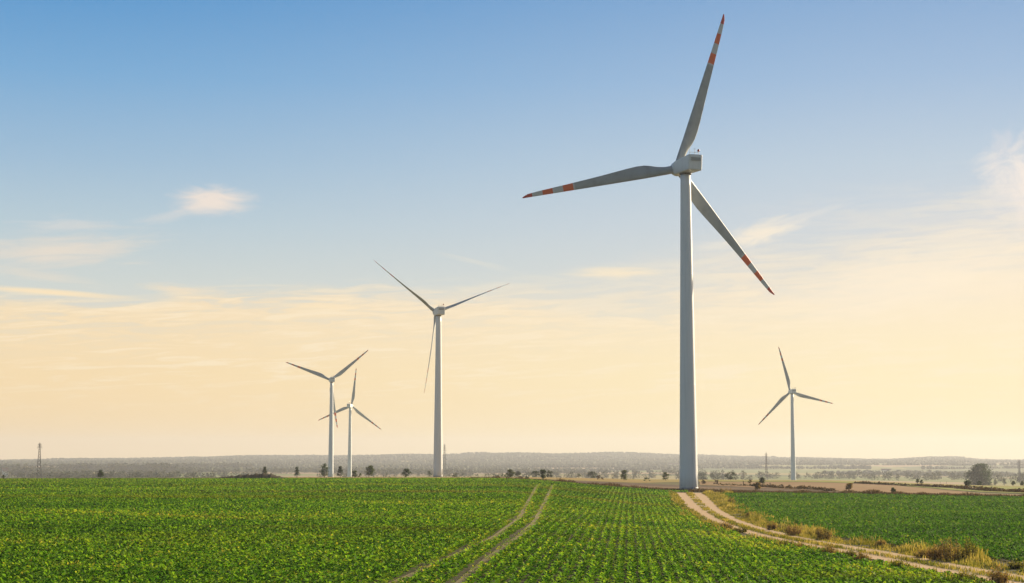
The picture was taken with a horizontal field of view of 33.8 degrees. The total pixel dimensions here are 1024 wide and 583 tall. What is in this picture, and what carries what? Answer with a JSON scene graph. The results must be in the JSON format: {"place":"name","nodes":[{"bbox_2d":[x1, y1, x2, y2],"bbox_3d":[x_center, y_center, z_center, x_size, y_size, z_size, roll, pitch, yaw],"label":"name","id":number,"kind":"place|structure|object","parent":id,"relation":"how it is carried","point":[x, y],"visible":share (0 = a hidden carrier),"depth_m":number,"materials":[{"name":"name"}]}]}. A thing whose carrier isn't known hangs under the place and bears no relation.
{"place":"outdoors","nodes":[
{"label":"outdoors","id":0,"kind":"place"},
{"bbox_2d":[0,457,1023,494],"bbox_3d":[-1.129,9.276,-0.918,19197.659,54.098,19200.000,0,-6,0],"label":"ground","id":1,"kind":"structure","parent":0,"point":[784,474],"depth_m":2792.71,"materials":[{"name":"brown soil"}]},
{"bbox_2d":[1,468,8,477],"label":"gabled house","id":2,"kind":"structure","parent":1,"relation":"on","point":[4,470],"depth_m":2378.25,"materials":[{"name":"white"}]},
{"bbox_2d":[36,443,41,477],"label":"power pylon","id":3,"kind":"object","parent":1,"relation":"on","point":[39,444],"visible":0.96,"depth_m":1197.77,"materials":[{"name":"grey metal"}]},
{"bbox_2d":[97,469,103,477],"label":"bush","id":4,"kind":"object","parent":1,"relation":"on","point":[100,473],"visible":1,"depth_m":618.08,"materials":[{"name":"green plant"}]},
{"bbox_2d":[0,462,253,473],"bbox_3d":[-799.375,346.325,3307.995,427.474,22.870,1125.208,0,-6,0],"label":"valley trees","id":5,"kind":"object","parent":1,"relation":"on","point":[151,466],"visible":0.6,"depth_m":3300.39,"materials":[{"name":"green plant"}]},
{"bbox_2d":[286,350,367,476],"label":"wind turbine","id":6,"kind":"object","parent":1,"relation":"on","point":[332,408],"visible":0.98,"depth_m":1173.95,"materials":[{"name":"paint"}]},
{"bbox_2d":[318,371,379,476],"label":"wind turbine","id":7,"kind":"object","parent":1,"relation":"on","point":[349,406],"visible":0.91,"depth_m":1490.04,"materials":[{"name":"paint"}]},
{"bbox_2d":[375,261,506,476],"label":"wind turbine","id":8,"kind":"object","parent":1,"relation":"on","point":[438,312],"visible":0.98,"depth_m":689.32,"materials":[{"name":"paint"}]},
{"bbox_2d":[443,444,446,476],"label":"power pylon","id":9,"kind":"object","parent":1,"relation":"on","point":[444,463],"visible":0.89,"depth_m":2187.37,"materials":[{"name":"grey metal"}]},
{"bbox_2d":[0,457,1023,475],"bbox_3d":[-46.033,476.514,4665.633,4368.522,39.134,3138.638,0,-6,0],"label":"forest","id":10,"kind":"object","parent":1,"relation":"on","point":[647,465],"visible":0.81,"depth_m":4772.30,"materials":[{"name":"green plant"}]},
{"bbox_2d":[0,467,1023,482],"bbox_3d":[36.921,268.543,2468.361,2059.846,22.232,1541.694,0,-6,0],"label":"valley trees","id":11,"kind":"object","parent":1,"relation":"on","point":[71,473],"visible":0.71,"depth_m":2303.25,"materials":[{"name":"green plant"}]},
{"bbox_2d":[0,451,1023,462],"bbox_3d":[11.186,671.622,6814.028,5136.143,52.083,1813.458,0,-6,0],"label":"ridge forest","id":12,"kind":"object","parent":1,"relation":"on","point":[626,455],"visible":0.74,"depth_m":6569.09,"materials":[{"name":"plant"}]},
{"bbox_2d":[529,471,539,476],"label":"bush","id":13,"kind":"object","parent":1,"relation":"on","point":[536,473],"visible":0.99,"depth_m":795.60,"materials":[{"name":"green plant"}]},
{"bbox_2d":[540,469,545,478],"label":"young tree","id":14,"kind":"object","parent":1,"relation":"on","point":[542,472],"visible":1,"depth_m":464.41,"materials":[{"name":"green plant"}]},
{"bbox_2d":[546,470,553,476],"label":"bush","id":15,"kind":"object","parent":1,"relation":"on","point":[549,473],"visible":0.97,"depth_m":794.95,"materials":[{"name":"green plant"}]},
{"bbox_2d":[586,471,596,477],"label":"bush","id":16,"kind":"object","parent":1,"relation":"on","point":[591,473],"visible":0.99,"depth_m":754.39,"materials":[{"name":"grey plant"}]},
{"bbox_2d":[285,477,990,485],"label":"dry grassland","id":17,"kind":"structure","parent":1,"relation":"on","point":[622,480],"depth_m":620.99,"materials":[{"name":"beige plant"}]},
{"bbox_2d":[216,473,284,477],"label":"soil heap","id":18,"kind":"object","parent":17,"relation":"on","point":[262,475],"visible":0.63,"depth_m":509.38,"materials":[{"name":"brown soil"}]},
{"bbox_2d":[294,466,299,475],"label":"bush","id":19,"kind":"object","parent":17,"relation":"on","point":[297,472],"visible":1,"depth_m":631.12,"materials":[{"name":"green plant"}]},
{"bbox_2d":[318,463,328,476],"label":"bush","id":20,"kind":"object","parent":17,"relation":"on","point":[323,470],"visible":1,"depth_m":632.41,"materials":[{"name":"green plant"}]},
{"bbox_2d":[337,466,342,476],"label":"bush","id":21,"kind":"object","parent":17,"relation":"on","point":[340,470],"visible":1,"depth_m":652.72,"materials":[{"name":"green plant"}]},
{"bbox_2d":[365,465,374,475],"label":"young tree","id":22,"kind":"object","parent":17,"relation":"on","point":[370,468],"visible":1,"depth_m":643.61,"materials":[{"name":"green plant"}]},
{"bbox_2d":[400,469,410,476],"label":"bush","id":23,"kind":"object","parent":17,"relation":"on","point":[404,473],"visible":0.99,"depth_m":644.69,"materials":[{"name":"green plant"}]},
{"bbox_2d":[506,469,514,476],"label":"young tree","id":24,"kind":"object","parent":17,"relation":"on","point":[509,473],"visible":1,"depth_m":560.95,"materials":[{"name":"green plant"}]},
{"bbox_2d":[620,470,627,479],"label":"young tree","id":25,"kind":"object","parent":17,"relation":"on","point":[624,473],"visible":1,"depth_m":598.24,"materials":[{"name":"green plant"}]},
{"bbox_2d":[662,472,668,479],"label":"bush","id":26,"kind":"object","parent":17,"relation":"on","point":[665,474],"visible":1,"depth_m":622.27,"materials":[{"name":"green plant"}]},
{"bbox_2d":[522,14,774,489],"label":"wind turbine","id":27,"kind":"object","parent":1,"relation":"on","point":[683,166],"visible":0.98,"depth_m":351.44,"materials":[{"name":"paint"}]},
{"bbox_2d":[698,473,706,479],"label":"hazy tree","id":28,"kind":"object","parent":1,"relation":"on","point":[701,477],"visible":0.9,"depth_m":1481.17,"materials":[{"name":"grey plant"}]},
{"bbox_2d":[710,471,719,479],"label":"hazy tree","id":29,"kind":"object","parent":1,"relation":"on","point":[713,475],"visible":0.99,"depth_m":1480.13,"materials":[{"name":"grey plant"}]},
{"bbox_2d":[720,521,733,528],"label":"dry shrub","id":30,"kind":"object","parent":1,"relation":"on","point":[725,524],"visible":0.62,"depth_m":147.92,"materials":[{"name":"brown plant"}]},
{"bbox_2d":[725,472,736,479],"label":"bush","id":31,"kind":"object","parent":1,"relation":"on","point":[730,476],"visible":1,"depth_m":788.46,"materials":[{"name":"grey plant"}]},
{"bbox_2d":[733,526,747,532],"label":"dry shrub","id":32,"kind":"object","parent":1,"relation":"on","point":[745,529],"visible":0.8,"depth_m":140.65,"materials":[{"name":"brown plant"}]},
{"bbox_2d":[470,476,1023,496],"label":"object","id":33,"kind":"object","parent":1,"relation":"on","point":[875,491],"visible":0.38,"depth_m":327.64,"materials":[{"name":"beige soil"}]},
{"bbox_2d":[754,482,760,489],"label":"bush","id":34,"kind":"object","parent":1,"relation":"on","point":[757,485],"visible":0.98,"depth_m":384.11,"materials":[{"name":"brown plant"}]},
{"bbox_2d":[764,453,767,479],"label":"power pylon","id":35,"kind":"object","parent":1,"relation":"on","point":[766,465],"visible":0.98,"depth_m":1869.43,"materials":[{"name":"grey metal"}]},
{"bbox_2d":[766,521,777,529],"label":"dry shrub","id":36,"kind":"object","parent":1,"relation":"on","point":[769,526],"visible":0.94,"depth_m":146.78,"materials":[{"name":"brown plant"}]},
{"bbox_2d":[776,539,794,545],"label":"dry shrub","id":37,"kind":"object","parent":1,"relation":"on","point":[780,543],"visible":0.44,"depth_m":114.91,"materials":[{"name":"brown plant"}]},
{"bbox_2d":[785,523,803,535],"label":"dry shrub","id":38,"kind":"object","parent":1,"relation":"on","point":[790,531],"visible":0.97,"depth_m":135.40,"materials":[{"name":"brown plant"}]},
{"bbox_2d":[759,347,832,479],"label":"wind turbine","id":39,"kind":"object","parent":1,"relation":"on","point":[792,391],"visible":0.93,"depth_m":1226.91,"materials":[{"name":"paint"}]},
{"bbox_2d":[791,541,803,546],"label":"dry shrub","id":40,"kind":"object","parent":1,"relation":"on","point":[799,545],"visible":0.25,"depth_m":111.40,"materials":[{"name":"brown plant"}]},
{"bbox_2d":[815,525,834,539],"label":"dry shrub","id":41,"kind":"object","parent":1,"relation":"on","point":[820,534],"visible":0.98,"depth_m":126.97,"materials":[{"name":"brown plant"}]},
{"bbox_2d":[820,540,837,552],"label":"dry shrub","id":42,"kind":"object","parent":1,"relation":"on","point":[831,550],"visible":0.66,"depth_m":104.15,"materials":[{"name":"brown plant"}]},
{"bbox_2d":[668,489,1023,582],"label":"verge grass","id":43,"kind":"structure","parent":1,"relation":"on","point":[725,506],"depth_m":123.44,"materials":[{"name":"plant"}]},
{"bbox_2d":[842,549,855,557],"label":"dry shrub","id":44,"kind":"object","parent":1,"relation":"on","point":[851,553],"visible":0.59,"depth_m":102.16,"materials":[{"name":"brown plant"}]},
{"bbox_2d":[852,551,871,560],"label":"dry shrub","id":45,"kind":"object","parent":1,"relation":"on","point":[861,555],"visible":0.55,"depth_m":95.96,"materials":[{"name":"brown plant"}]},
{"bbox_2d":[874,537,888,545],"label":"dry shrub","id":46,"kind":"object","parent":1,"relation":"on","point":[884,542],"visible":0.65,"depth_m":115.75,"materials":[{"name":"brown plant"}]},
{"bbox_2d":[887,558,905,567],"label":"dry shrub","id":47,"kind":"object","parent":1,"relation":"on","point":[898,564],"visible":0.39,"depth_m":89.57,"materials":[{"name":"brown plant"}]},
{"bbox_2d":[852,481,954,487],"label":"hedge","id":48,"kind":"object","parent":1,"relation":"on","point":[905,484],"visible":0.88,"depth_m":537.33,"materials":[{"name":"brown plant"}]},
{"bbox_2d":[913,548,934,557],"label":"dry shrub","id":49,"kind":"object","parent":1,"relation":"on","point":[921,553],"visible":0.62,"depth_m":102.31,"materials":[{"name":"brown plant"}]},
{"bbox_2d":[925,543,943,559],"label":"dry shrub","id":50,"kind":"object","parent":1,"relation":"on","point":[933,556],"visible":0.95,"depth_m":99.57,"materials":[{"name":"brown plant"}]},
{"bbox_2d":[936,536,961,560],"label":"dry shrub","id":51,"kind":"object","parent":1,"relation":"on","point":[948,553],"visible":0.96,"depth_m":98.75,"materials":[{"name":"brown plant"}]},
{"bbox_2d":[956,536,978,560],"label":"dry shrub","id":52,"kind":"object","parent":1,"relation":"on","point":[969,550],"visible":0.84,"depth_m":98.38,"materials":[{"name":"brown plant"}]},
{"bbox_2d":[956,569,979,580],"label":"dry shrub","id":53,"kind":"object","parent":1,"relation":"on","point":[964,574],"visible":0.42,"depth_m":79.68,"materials":[{"name":"brown plant"}]},
{"bbox_2d":[964,463,992,484],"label":"round tree","id":54,"kind":"object","parent":1,"relation":"on","point":[980,472],"visible":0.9,"depth_m":1194.91,"materials":[{"name":"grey plant"}]},
{"bbox_2d":[952,484,1023,491],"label":"hedge","id":55,"kind":"object","parent":1,"relation":"on","point":[981,488],"visible":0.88,"depth_m":418.59,"materials":[{"name":"brown plant"}]},
{"bbox_2d":[985,563,1010,582],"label":"dry shrub","id":56,"kind":"object","parent":1,"relation":"on","point":[999,578],"visible":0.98,"depth_m":77.97,"materials":[{"name":"brown plant"}]},
{"bbox_2d":[1008,558,1023,568],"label":"dry shrub","id":57,"kind":"object","parent":1,"relation":"on","point":[1018,565],"visible":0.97,"depth_m":91.17,"materials":[{"name":"brown plant"}]},
{"bbox_2d":[1017,460,1021,482],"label":"power pylon","id":58,"kind":"object","parent":1,"relation":"on","point":[1019,470],"visible":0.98,"depth_m":1714.77,"materials":[{"name":"grey metal"}]},
{"bbox_2d":[0,484,1023,582],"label":"crop soil","id":59,"kind":"structure","parent":0,"point":[461,573],"depth_m":92.65,"materials":[{"name":"brown soil"}]},
{"bbox_2d":[389,487,536,582],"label":"wheel path","id":60,"kind":"structure","parent":59,"relation":"on","point":[505,527],"depth_m":110.69,"materials":[{"name":"soil"}]},
{"bbox_2d":[0,477,995,582],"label":"leafy crop","id":61,"kind":"object","parent":59,"relation":"on","point":[180,521],"visible":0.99,"depth_m":106.02,"materials":[{"name":"green plant"}]},
{"bbox_2d":[454,487,551,582],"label":"wheel path","id":62,"kind":"structure","parent":59,"relation":"on","point":[485,560],"depth_m":91.35,"materials":[{"name":"soil"}]},
{"bbox_2d":[721,492,1023,561],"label":"leafy crop","id":63,"kind":"object","parent":59,"relation":"on","point":[995,527],"visible":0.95,"depth_m":179.89,"materials":[{"name":"green plant"}]},
{"bbox_2d":[0,0,1023,459],"label":"sky","id":64,"kind":"structure","parent":0,"point":[200,199],"materials":[{"name":"blue"}]},
{"bbox_2d":[555,480,857,492],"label":"ploughed field","id":65,"kind":"structure","parent":0,"point":[663,486],"depth_m":420.21,"materials":[{"name":"soil"}]},
{"bbox_2d":[678,493,1023,582],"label":"dirt road","id":66,"kind":"structure","parent":0,"point":[688,500],"depth_m":127.54,"materials":[{"name":"beige soil"}]},
{"bbox_2d":[700,482,1014,495],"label":"stubble field","id":67,"kind":"structure","parent":0,"point":[863,487],"depth_m":465.07,"materials":[{"name":"beige plant"}]},
{"bbox_2d":[759,477,764,483],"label":"young tree","id":68,"kind":"object","parent":67,"relation":"on","point":[762,479],"visible":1,"depth_m":516.21,"materials":[{"name":"green plant"}]},
{"bbox_2d":[718,483,838,490],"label":"hedge","id":69,"kind":"object","parent":67,"relation":"on","point":[801,487],"visible":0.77,"depth_m":414.33,"materials":[{"name":"brown plant"}]},
{"bbox_2d":[844,483,852,489],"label":"young tree","id":70,"kind":"object","parent":67,"relation":"on","point":[849,485],"visible":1,"depth_m":397.54,"materials":[{"name":"green plant"}]},
{"bbox_2d":[708,480,1023,492],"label":"meadow","id":71,"kind":"structure","parent":0,"point":[1011,487],"depth_m":588.64,"materials":[{"name":"green plant"}]},
{"bbox_2d":[963,480,971,485],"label":"bush","id":72,"kind":"object","parent":71,"relation":"on","point":[967,482],"visible":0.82,"depth_m":529.03,"materials":[{"name":"green plant"}]}
]}

